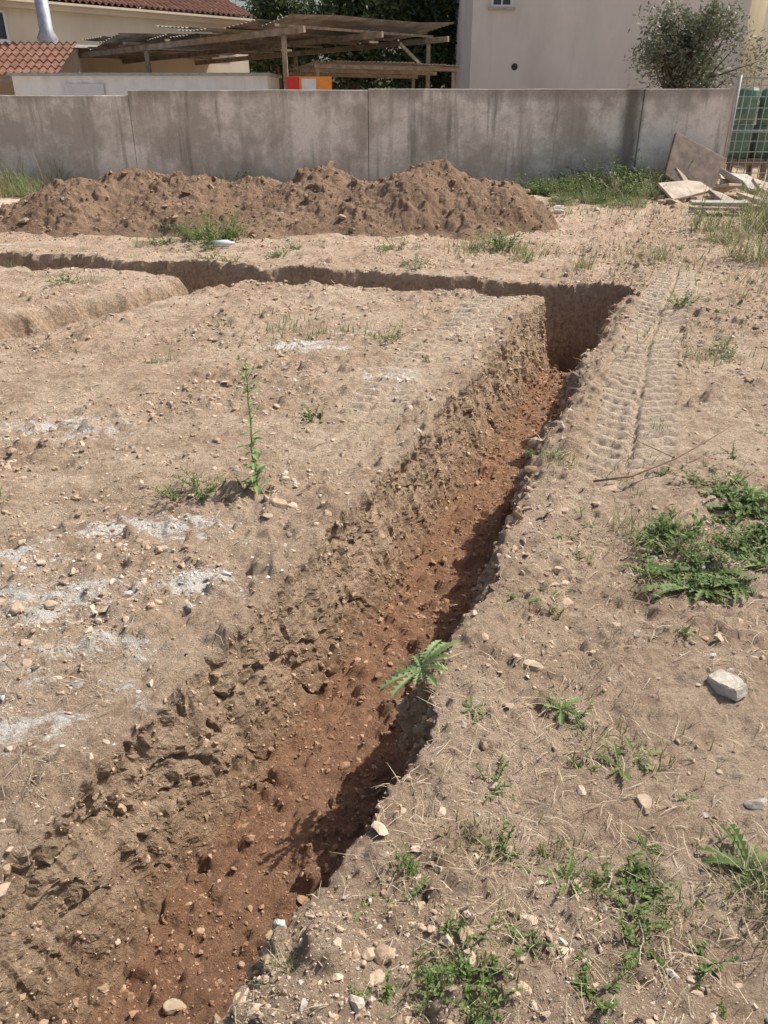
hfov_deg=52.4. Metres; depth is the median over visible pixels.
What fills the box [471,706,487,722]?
weed plant
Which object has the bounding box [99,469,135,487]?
grass tuft
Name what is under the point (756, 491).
weed plant
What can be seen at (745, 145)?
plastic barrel
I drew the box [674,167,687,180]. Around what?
broken board
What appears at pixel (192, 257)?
grass tuft
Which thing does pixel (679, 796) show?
weed plant
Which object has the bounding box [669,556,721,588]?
weed plant
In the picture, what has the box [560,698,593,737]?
weed plant
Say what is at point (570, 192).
grass tuft
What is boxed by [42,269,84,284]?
weed plant
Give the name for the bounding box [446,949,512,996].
weed plant
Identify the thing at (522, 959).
stone
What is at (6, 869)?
wall crumbs
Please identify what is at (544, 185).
grass tuft
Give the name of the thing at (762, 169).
wooden platform
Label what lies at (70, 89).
door
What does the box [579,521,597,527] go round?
weed plant
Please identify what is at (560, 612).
weed plant
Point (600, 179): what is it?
grass tuft
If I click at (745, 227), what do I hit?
grass tuft
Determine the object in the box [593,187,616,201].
weed plant
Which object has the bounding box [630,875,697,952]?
weed plant
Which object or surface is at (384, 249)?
weed plant
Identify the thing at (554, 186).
weed plant
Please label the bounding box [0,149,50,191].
grass tuft
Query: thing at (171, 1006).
stone
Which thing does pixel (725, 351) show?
weed plant
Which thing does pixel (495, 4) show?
window
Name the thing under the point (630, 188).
weed plant
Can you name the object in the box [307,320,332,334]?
grass tuft
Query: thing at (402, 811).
stone
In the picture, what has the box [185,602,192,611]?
stone
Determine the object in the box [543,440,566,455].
weed plant
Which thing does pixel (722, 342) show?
weed plant
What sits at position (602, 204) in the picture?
grass tuft
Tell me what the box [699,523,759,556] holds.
weed plant
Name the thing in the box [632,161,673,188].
grass tuft
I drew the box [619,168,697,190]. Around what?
weed plant
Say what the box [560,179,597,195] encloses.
weed plant
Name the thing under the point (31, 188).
grass tuft
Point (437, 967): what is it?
weed plant
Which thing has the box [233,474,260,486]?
weed plant
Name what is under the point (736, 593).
weed plant
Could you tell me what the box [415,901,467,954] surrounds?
grass tuft
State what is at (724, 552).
weed plant
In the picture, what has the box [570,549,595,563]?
weed plant
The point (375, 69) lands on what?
lean to shed
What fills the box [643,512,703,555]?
weed plant
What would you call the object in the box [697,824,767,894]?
weed plant
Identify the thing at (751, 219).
grass tuft
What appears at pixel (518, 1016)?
grass tuft
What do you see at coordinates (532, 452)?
weed plant
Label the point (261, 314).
weed plant
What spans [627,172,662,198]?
grass tuft
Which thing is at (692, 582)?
grass tuft
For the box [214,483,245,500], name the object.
grass tuft
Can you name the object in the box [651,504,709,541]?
weed plant
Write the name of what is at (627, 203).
weed plant
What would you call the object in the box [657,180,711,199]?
broken board
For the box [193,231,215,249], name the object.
weed plant
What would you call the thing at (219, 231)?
grass tuft
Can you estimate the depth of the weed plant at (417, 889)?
1.84 m
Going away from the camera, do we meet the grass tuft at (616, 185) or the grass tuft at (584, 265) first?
the grass tuft at (584, 265)
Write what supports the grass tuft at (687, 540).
on the ground at (576, 315)
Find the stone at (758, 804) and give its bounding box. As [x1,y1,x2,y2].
[744,797,767,810]
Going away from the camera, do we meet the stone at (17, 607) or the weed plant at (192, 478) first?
the stone at (17, 607)
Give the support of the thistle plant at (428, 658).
on the ground at (576, 315)
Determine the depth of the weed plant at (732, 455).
4.09 m
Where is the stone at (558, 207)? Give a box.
[552,205,563,209]
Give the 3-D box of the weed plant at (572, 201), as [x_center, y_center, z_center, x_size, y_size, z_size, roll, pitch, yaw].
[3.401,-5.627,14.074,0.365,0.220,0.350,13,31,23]
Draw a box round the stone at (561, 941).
[554,937,568,946]
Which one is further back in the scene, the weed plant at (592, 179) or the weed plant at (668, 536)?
the weed plant at (592, 179)
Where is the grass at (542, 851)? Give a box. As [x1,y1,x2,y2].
[162,189,767,1023]
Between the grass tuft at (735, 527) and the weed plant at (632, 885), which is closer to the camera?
the weed plant at (632, 885)
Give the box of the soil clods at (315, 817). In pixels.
[97,365,575,1023]
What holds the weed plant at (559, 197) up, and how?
on the ground at (576, 315)
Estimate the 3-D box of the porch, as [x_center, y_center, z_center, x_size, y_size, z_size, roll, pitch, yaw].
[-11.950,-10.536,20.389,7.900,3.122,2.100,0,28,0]
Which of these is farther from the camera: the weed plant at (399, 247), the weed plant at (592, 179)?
the weed plant at (592, 179)
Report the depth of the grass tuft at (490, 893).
1.79 m
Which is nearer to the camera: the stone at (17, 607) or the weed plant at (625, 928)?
the weed plant at (625, 928)
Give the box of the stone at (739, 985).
[734,983,742,988]
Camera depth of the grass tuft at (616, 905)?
1.79 m
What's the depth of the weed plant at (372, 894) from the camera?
1.79 m
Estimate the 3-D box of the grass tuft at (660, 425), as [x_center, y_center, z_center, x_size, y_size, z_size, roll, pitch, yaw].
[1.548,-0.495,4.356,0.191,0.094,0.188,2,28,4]
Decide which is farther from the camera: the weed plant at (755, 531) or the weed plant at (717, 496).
the weed plant at (717, 496)
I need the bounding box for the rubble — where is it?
[0,213,767,1023]
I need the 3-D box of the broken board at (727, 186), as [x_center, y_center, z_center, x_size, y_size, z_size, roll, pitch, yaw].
[6.196,-5.866,14.147,0.522,0.050,0.731,-2,11,21]
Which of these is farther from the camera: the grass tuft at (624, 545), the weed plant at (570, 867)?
the grass tuft at (624, 545)
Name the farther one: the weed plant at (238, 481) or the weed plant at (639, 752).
the weed plant at (238, 481)
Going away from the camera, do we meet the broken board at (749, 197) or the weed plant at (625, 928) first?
the weed plant at (625, 928)
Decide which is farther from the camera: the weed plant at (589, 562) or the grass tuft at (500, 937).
the weed plant at (589, 562)
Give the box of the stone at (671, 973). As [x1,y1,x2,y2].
[665,968,679,978]
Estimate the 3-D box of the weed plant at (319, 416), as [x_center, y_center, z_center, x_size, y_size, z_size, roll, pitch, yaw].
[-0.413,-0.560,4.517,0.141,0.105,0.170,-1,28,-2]
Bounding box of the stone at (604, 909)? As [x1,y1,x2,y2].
[602,903,607,911]
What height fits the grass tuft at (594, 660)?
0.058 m
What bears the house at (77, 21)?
on the ground at (576, 315)
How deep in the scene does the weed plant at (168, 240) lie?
10.18 m
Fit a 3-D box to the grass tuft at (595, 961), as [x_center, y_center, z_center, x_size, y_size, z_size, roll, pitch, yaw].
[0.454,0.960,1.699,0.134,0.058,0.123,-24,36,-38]
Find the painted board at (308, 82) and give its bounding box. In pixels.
[286,76,331,89]
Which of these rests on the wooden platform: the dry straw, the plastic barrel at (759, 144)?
the plastic barrel at (759, 144)
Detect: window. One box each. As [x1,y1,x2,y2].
[0,10,10,43]
[488,0,515,9]
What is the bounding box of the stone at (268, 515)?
[261,513,272,518]
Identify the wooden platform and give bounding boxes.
[716,157,767,183]
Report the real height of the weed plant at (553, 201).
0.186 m
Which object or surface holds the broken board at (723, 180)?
on the stone
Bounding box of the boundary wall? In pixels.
[0,88,733,189]
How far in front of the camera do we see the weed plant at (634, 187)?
14.97 m
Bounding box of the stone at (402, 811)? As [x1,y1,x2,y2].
[399,807,406,814]
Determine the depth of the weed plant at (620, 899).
1.84 m
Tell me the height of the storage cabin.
2.220 m
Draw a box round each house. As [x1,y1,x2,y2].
[0,0,256,72]
[449,0,751,156]
[724,0,767,152]
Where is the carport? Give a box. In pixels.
[73,14,453,89]
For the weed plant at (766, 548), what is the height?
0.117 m
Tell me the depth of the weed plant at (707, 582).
2.96 m
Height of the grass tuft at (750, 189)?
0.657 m
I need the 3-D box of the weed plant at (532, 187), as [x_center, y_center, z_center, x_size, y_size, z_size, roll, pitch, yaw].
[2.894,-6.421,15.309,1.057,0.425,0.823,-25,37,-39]
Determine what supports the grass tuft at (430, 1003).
on the ground at (576, 315)
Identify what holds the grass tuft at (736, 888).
on the ground at (576, 315)
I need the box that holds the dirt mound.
[0,159,558,241]
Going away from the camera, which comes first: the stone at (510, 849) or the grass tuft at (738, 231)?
the stone at (510, 849)
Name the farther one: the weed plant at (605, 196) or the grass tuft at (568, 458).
the weed plant at (605, 196)
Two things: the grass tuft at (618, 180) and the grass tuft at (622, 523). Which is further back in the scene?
the grass tuft at (618, 180)
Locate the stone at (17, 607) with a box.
[10,601,24,615]
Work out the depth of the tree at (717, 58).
18.98 m
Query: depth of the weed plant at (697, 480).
3.77 m
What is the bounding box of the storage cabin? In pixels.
[6,73,281,94]
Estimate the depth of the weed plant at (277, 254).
9.23 m
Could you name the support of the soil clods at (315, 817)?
on the ground at (576, 315)
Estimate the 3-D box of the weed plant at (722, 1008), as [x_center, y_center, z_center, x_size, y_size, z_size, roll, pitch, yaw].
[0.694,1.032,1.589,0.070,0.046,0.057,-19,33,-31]
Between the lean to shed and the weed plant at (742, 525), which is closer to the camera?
the weed plant at (742, 525)
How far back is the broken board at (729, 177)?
14.50 m
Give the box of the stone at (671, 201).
[664,198,681,203]
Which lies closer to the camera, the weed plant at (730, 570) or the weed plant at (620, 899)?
the weed plant at (620, 899)
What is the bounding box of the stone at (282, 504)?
[269,498,287,510]
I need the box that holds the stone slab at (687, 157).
[663,132,726,188]
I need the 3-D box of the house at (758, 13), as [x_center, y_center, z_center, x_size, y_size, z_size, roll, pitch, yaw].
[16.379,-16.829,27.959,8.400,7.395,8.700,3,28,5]
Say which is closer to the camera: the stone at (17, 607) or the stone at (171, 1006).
the stone at (171, 1006)
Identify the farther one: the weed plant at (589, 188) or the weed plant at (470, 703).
the weed plant at (589, 188)
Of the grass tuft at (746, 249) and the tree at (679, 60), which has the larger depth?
the tree at (679, 60)
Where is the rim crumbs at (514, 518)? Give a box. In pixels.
[212,286,632,1023]
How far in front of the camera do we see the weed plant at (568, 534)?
3.32 m
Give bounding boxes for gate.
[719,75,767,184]
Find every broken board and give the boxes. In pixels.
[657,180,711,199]
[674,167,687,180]
[707,189,734,199]
[709,183,741,195]
[718,168,749,191]
[718,172,756,190]
[736,192,758,201]
[751,178,767,194]
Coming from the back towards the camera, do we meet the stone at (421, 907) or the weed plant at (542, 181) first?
the weed plant at (542, 181)
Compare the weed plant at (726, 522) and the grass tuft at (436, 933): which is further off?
the weed plant at (726, 522)
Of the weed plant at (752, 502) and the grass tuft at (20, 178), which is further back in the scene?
the grass tuft at (20, 178)
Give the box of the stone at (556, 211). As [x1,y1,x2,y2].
[551,209,564,214]
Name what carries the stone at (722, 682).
on the ground at (576, 315)
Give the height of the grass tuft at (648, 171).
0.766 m
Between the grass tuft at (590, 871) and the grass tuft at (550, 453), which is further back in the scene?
the grass tuft at (550, 453)
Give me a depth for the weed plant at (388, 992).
1.60 m
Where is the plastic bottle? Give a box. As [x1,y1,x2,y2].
[213,240,234,247]
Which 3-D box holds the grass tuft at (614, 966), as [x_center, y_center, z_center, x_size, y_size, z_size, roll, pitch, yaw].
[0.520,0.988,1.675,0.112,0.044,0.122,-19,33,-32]
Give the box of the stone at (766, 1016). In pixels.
[764,1010,767,1022]
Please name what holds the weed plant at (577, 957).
on the ground at (576, 315)
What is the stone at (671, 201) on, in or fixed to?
on the ground at (576, 315)
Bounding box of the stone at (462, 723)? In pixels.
[459,719,465,727]
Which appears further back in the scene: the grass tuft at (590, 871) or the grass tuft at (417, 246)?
the grass tuft at (417, 246)
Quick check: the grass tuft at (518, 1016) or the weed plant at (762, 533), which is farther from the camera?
the weed plant at (762, 533)
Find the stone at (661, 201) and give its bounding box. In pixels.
[657,199,665,204]
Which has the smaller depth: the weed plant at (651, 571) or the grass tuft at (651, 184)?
the weed plant at (651, 571)
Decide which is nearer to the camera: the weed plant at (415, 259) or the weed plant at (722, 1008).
the weed plant at (722, 1008)
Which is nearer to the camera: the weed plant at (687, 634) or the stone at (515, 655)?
the stone at (515, 655)
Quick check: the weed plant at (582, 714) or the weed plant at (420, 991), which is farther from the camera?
the weed plant at (582, 714)
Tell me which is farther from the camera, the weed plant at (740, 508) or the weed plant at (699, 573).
the weed plant at (740, 508)
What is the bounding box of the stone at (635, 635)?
[633,629,641,637]
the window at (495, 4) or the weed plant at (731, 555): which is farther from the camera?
the window at (495, 4)
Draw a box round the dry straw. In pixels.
[0,209,767,1023]
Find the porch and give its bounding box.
[0,41,81,94]
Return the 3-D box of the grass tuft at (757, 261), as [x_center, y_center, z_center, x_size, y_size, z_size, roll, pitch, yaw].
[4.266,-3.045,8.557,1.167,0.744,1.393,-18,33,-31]
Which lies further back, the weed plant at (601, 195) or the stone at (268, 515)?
the weed plant at (601, 195)
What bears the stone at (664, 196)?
on the ground at (576, 315)
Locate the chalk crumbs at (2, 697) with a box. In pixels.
[0,336,469,765]
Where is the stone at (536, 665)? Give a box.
[523,659,542,672]
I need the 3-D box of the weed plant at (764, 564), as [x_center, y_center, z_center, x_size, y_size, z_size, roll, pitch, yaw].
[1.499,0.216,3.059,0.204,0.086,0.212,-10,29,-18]
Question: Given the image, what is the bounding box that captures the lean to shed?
[288,60,460,88]
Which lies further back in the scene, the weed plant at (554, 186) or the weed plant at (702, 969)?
the weed plant at (554, 186)
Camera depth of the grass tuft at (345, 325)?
6.41 m
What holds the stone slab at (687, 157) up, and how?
on the ground at (576, 315)
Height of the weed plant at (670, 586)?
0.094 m
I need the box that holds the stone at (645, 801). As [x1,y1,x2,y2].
[635,793,652,814]
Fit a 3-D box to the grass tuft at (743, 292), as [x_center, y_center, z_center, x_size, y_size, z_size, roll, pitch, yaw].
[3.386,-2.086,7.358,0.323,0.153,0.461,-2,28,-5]
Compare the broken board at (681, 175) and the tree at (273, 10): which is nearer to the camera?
the broken board at (681, 175)
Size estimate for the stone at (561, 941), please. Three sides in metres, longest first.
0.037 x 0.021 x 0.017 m
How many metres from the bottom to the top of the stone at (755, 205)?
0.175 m
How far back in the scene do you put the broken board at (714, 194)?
13.32 m
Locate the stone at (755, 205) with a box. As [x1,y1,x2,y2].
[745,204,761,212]
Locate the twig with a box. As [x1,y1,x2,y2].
[593,419,742,481]
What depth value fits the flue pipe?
20.38 m
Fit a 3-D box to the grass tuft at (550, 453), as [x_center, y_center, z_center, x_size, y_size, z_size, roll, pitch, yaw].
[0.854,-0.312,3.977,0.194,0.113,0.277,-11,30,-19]
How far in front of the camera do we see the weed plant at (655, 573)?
3.09 m
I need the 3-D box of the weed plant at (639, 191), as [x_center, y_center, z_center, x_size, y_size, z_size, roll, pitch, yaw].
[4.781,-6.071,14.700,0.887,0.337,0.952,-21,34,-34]
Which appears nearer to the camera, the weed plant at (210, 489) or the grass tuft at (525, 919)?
the grass tuft at (525, 919)
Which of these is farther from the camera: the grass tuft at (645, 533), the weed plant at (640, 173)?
the weed plant at (640, 173)
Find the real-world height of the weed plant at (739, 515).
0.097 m
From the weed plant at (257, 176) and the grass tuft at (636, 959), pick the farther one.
the weed plant at (257, 176)
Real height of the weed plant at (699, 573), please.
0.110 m
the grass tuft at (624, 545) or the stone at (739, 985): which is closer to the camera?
the stone at (739, 985)
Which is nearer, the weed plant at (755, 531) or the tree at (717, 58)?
the weed plant at (755, 531)
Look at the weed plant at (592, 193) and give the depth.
14.63 m
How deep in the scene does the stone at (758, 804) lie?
2.06 m
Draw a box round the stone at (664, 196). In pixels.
[658,194,667,199]
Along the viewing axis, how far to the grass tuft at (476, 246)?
9.94 m
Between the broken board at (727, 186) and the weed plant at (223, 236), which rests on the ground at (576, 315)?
the weed plant at (223, 236)
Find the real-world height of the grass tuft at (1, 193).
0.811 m
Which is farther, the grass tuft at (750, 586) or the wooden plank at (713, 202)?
the wooden plank at (713, 202)
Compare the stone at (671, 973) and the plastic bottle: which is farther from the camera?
the plastic bottle
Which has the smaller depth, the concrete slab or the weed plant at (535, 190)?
the concrete slab
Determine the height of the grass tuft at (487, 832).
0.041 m
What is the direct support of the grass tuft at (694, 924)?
on the ground at (576, 315)
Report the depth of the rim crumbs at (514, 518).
2.71 m
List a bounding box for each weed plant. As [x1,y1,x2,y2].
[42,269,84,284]
[138,353,160,363]
[139,221,178,245]
[148,476,188,499]
[152,210,267,241]
[161,211,226,240]
[169,466,212,486]
[186,244,222,259]
[187,465,226,500]
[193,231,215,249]
[214,245,240,262]
[227,170,288,181]
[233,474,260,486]
[236,355,271,495]
[257,303,267,316]
[262,246,290,256]
[285,239,300,249]
[299,402,324,418]
[302,404,324,422]
[349,978,371,1000]
[352,901,369,919]
[354,970,402,1019]
[363,319,407,342]
[365,875,391,901]
[371,235,408,249]
[374,240,387,252]
[395,835,429,900]
[399,255,430,268]
[408,904,503,1006]
[410,970,465,1016]
[417,962,523,1023]
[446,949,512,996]
[461,695,483,719]
[461,985,484,1022]
[471,222,532,251]
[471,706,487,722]
[473,753,514,801]
[475,814,531,872]
[502,924,560,959]
[505,586,551,606]
[506,173,547,194]
[509,242,536,261]
[514,170,567,195]
[522,445,544,458]
[527,170,569,189]
[530,168,576,194]
[537,688,581,725]
[538,855,583,905]
[541,596,567,617]
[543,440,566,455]
[545,196,561,205]
[546,190,570,200]
[547,195,572,203]
[548,161,613,191]
[548,164,645,189]
[548,527,576,539]
[551,164,604,185]
[558,945,594,965]
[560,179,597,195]
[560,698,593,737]
[561,745,601,770]
[567,196,581,205]
[568,178,614,195]
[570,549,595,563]
[571,959,630,1023]
[573,158,639,187]
[573,179,609,197]
[576,862,619,895]
[577,148,657,193]
[577,154,664,193]
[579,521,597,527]
[581,192,616,203]
[582,177,644,193]
[583,189,618,201]
[587,166,645,184]
[588,849,663,922]
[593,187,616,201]
[594,741,652,781]
[607,178,644,195]
[609,179,661,199]
[611,175,652,195]
[611,908,666,971]
[613,192,637,205]
[614,191,638,202]
[618,157,663,188]
[618,736,659,765]
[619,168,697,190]
[619,857,672,906]
[620,519,688,573]
[625,175,672,195]
[626,556,668,580]
[629,831,665,856]
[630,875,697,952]
[634,276,655,286]
[641,563,731,601]
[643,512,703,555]
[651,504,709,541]
[653,462,679,474]
[657,283,711,307]
[661,618,698,636]
[667,548,751,590]
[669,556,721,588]
[670,240,685,248]
[672,456,759,498]
[673,791,698,807]
[675,570,739,607]
[679,525,758,562]
[686,939,738,989]
[687,571,730,588]
[688,546,730,588]
[689,522,767,566]
[696,487,753,508]
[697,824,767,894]
[698,333,737,355]
[698,535,767,569]
[699,233,742,245]
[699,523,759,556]
[702,458,721,470]
[703,489,767,523]
[709,510,740,527]
[710,474,767,503]
[710,566,759,602]
[710,997,726,1020]
[711,335,731,348]
[713,481,767,518]
[720,441,736,458]
[724,523,767,553]
[726,495,755,514]
[726,503,767,552]
[734,253,753,261]
[734,547,767,573]
[744,518,767,539]
[747,512,767,546]
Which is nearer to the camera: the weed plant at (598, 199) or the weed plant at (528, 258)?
the weed plant at (528, 258)
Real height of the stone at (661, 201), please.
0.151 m
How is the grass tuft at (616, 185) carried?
on the ground at (576, 315)
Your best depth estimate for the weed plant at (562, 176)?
15.84 m
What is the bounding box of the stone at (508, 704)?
[503,703,513,708]
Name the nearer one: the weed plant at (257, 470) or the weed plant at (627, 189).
the weed plant at (257, 470)
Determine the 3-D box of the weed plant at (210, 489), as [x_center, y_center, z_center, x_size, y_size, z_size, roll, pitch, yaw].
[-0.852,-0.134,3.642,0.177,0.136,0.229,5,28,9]
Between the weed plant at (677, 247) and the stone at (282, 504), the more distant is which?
the weed plant at (677, 247)
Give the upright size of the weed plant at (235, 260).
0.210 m
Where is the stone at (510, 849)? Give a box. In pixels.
[505,845,513,856]
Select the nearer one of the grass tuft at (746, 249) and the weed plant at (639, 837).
the weed plant at (639, 837)
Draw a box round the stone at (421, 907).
[414,901,423,909]
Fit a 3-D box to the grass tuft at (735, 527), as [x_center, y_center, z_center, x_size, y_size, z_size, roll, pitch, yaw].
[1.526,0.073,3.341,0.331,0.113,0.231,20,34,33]
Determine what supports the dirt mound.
on the ground at (576, 315)
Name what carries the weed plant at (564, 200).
on the ground at (576, 315)
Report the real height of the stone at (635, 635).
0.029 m
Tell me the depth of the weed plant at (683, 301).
6.81 m
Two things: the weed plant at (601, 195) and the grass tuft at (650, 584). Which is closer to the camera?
the grass tuft at (650, 584)
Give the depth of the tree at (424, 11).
26.99 m
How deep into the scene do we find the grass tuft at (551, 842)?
1.97 m
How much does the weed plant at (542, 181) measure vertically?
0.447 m
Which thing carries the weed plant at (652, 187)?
on the ground at (576, 315)
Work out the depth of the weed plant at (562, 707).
2.39 m
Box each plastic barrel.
[727,124,752,158]
[734,88,760,123]
[748,124,767,157]
[756,88,767,123]
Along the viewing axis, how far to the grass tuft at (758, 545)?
3.21 m
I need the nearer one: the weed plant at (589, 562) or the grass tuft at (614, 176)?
the weed plant at (589, 562)
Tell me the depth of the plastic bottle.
9.76 m
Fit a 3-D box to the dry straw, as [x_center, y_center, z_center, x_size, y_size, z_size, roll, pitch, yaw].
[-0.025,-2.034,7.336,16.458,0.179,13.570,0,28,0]
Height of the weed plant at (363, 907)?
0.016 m
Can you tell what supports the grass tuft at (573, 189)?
on the ground at (576, 315)
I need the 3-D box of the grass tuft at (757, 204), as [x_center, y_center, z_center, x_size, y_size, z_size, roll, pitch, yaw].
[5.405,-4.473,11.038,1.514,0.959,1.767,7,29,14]
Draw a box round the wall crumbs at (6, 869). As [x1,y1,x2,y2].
[0,303,559,1023]
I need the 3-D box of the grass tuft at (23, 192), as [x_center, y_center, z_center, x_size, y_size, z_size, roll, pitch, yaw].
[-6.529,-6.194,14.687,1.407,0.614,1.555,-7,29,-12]
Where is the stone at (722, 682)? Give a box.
[707,669,747,700]
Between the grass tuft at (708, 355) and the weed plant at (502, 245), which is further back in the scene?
the weed plant at (502, 245)
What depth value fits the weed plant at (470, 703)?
2.34 m
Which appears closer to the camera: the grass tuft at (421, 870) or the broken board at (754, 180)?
the grass tuft at (421, 870)
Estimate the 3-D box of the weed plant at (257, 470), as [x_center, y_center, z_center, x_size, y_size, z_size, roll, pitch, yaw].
[-0.611,-0.391,3.589,0.134,0.678,0.147,13,31,24]
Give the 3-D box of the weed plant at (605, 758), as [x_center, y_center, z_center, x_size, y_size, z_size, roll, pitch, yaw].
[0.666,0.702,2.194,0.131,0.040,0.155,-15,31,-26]
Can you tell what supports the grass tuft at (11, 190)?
on the ground at (576, 315)
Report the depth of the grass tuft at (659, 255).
9.05 m
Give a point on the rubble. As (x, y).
(376, 955)
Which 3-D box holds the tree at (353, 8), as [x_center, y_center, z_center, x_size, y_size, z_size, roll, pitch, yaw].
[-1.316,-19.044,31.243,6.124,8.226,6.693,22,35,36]
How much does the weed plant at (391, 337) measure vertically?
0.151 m
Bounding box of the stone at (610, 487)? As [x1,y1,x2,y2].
[599,483,616,492]
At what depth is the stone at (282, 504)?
3.58 m
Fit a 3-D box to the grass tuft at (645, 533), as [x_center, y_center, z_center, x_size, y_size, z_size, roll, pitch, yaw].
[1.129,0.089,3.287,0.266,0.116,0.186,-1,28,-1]
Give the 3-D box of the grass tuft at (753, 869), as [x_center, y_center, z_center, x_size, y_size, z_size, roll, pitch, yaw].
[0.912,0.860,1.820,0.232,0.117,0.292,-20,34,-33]
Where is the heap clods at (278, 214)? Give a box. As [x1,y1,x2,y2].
[0,159,550,236]
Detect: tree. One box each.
[239,0,327,89]
[282,0,401,89]
[345,0,458,88]
[623,0,767,88]
[688,34,743,90]
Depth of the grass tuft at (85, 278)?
8.07 m
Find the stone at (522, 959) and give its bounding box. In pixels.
[519,956,525,962]
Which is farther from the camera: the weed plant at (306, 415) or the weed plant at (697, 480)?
the weed plant at (306, 415)
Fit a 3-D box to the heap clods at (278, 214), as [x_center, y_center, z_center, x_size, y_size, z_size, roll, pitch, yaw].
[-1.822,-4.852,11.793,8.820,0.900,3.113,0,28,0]
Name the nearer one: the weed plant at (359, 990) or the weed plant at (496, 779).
the weed plant at (359, 990)
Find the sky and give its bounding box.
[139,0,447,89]
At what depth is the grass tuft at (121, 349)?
5.80 m
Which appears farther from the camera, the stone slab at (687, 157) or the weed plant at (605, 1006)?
the stone slab at (687, 157)
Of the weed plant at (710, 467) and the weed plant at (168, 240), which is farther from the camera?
the weed plant at (168, 240)
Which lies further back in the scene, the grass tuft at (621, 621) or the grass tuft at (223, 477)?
the grass tuft at (223, 477)
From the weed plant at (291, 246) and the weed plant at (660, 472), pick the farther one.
the weed plant at (291, 246)
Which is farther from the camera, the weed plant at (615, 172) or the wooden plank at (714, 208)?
the weed plant at (615, 172)
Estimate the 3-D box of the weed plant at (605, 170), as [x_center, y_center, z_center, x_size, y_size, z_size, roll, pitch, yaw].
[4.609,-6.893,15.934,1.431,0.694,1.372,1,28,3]
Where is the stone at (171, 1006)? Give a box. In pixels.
[162,998,186,1014]
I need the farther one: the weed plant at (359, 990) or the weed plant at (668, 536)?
the weed plant at (668, 536)
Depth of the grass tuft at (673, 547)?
3.20 m
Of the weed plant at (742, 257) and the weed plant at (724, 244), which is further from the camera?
the weed plant at (724, 244)
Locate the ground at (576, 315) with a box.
[0,153,767,1023]
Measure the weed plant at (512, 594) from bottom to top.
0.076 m
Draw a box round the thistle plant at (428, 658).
[378,640,459,696]
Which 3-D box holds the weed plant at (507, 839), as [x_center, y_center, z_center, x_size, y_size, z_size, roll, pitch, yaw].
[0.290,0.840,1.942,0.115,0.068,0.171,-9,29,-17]
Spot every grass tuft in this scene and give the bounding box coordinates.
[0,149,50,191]
[0,163,26,196]
[0,164,43,197]
[1,162,60,191]
[6,167,61,197]
[12,178,50,194]
[26,154,86,187]
[69,270,99,283]
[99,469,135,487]
[103,337,143,358]
[122,227,159,247]
[152,346,179,362]
[182,251,204,261]
[184,204,261,241]
[194,165,235,182]
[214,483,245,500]
[216,468,236,481]
[241,935,301,990]
[276,316,303,332]
[277,321,311,334]
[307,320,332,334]
[330,314,364,331]
[380,888,436,943]
[381,846,444,903]
[401,241,423,248]
[407,977,463,1023]
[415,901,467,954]
[432,848,538,937]
[463,228,496,248]
[464,818,499,853]
[468,963,534,1023]
[475,912,512,955]
[486,886,563,957]
[506,815,541,852]
[533,171,559,195]
[534,820,577,862]
[536,439,566,463]
[541,178,581,196]
[553,444,593,467]
[555,185,589,198]
[555,196,569,205]
[559,248,596,269]
[564,173,594,196]
[564,641,615,672]
[565,160,600,190]
[570,924,624,976]
[574,851,603,896]
[575,181,596,204]
[585,161,629,195]
[589,607,647,643]
[591,171,641,195]
[594,195,613,207]
[595,497,643,540]
[595,881,636,937]
[596,947,631,985]
[597,168,630,193]
[603,165,641,196]
[606,531,651,558]
[614,939,665,989]
[617,157,675,182]
[619,523,670,545]
[622,192,652,208]
[623,522,642,537]
[625,504,682,531]
[625,561,653,578]
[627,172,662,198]
[627,842,674,890]
[628,564,680,604]
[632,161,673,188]
[632,169,670,193]
[634,153,669,187]
[634,916,693,969]
[645,237,684,261]
[646,173,665,192]
[652,415,670,429]
[653,511,704,540]
[656,528,699,559]
[661,570,716,599]
[662,520,710,550]
[664,887,732,947]
[667,177,765,233]
[678,843,767,921]
[692,196,767,263]
[694,206,758,244]
[699,213,767,266]
[699,348,724,360]
[701,840,767,947]
[703,491,755,524]
[709,210,764,235]
[712,179,767,234]
[716,513,762,548]
[717,171,767,200]
[725,569,767,596]
[726,829,767,926]
[729,173,767,228]
[731,284,758,297]
[735,535,767,558]
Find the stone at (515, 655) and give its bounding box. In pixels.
[512,654,521,658]
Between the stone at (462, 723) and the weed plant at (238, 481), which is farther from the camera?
the weed plant at (238, 481)
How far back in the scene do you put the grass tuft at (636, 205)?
13.49 m
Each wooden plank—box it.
[688,206,747,210]
[689,200,748,205]
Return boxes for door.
[64,84,104,94]
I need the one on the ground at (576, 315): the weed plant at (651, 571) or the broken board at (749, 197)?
the weed plant at (651, 571)
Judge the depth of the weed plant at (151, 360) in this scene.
5.67 m
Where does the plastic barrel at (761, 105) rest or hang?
on the plastic barrel at (759, 144)
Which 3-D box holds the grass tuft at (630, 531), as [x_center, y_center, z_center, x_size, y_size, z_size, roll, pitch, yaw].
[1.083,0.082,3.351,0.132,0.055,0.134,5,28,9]
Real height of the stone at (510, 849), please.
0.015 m
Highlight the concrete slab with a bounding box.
[0,199,19,206]
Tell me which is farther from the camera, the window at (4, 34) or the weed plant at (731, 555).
the window at (4, 34)
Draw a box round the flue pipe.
[34,0,57,43]
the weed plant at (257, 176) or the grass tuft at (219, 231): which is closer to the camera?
the grass tuft at (219, 231)
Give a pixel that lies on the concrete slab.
(6, 201)
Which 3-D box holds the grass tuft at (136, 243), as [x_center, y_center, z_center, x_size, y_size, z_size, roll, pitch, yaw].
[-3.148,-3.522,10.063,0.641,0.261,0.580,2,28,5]
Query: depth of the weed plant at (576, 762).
2.19 m

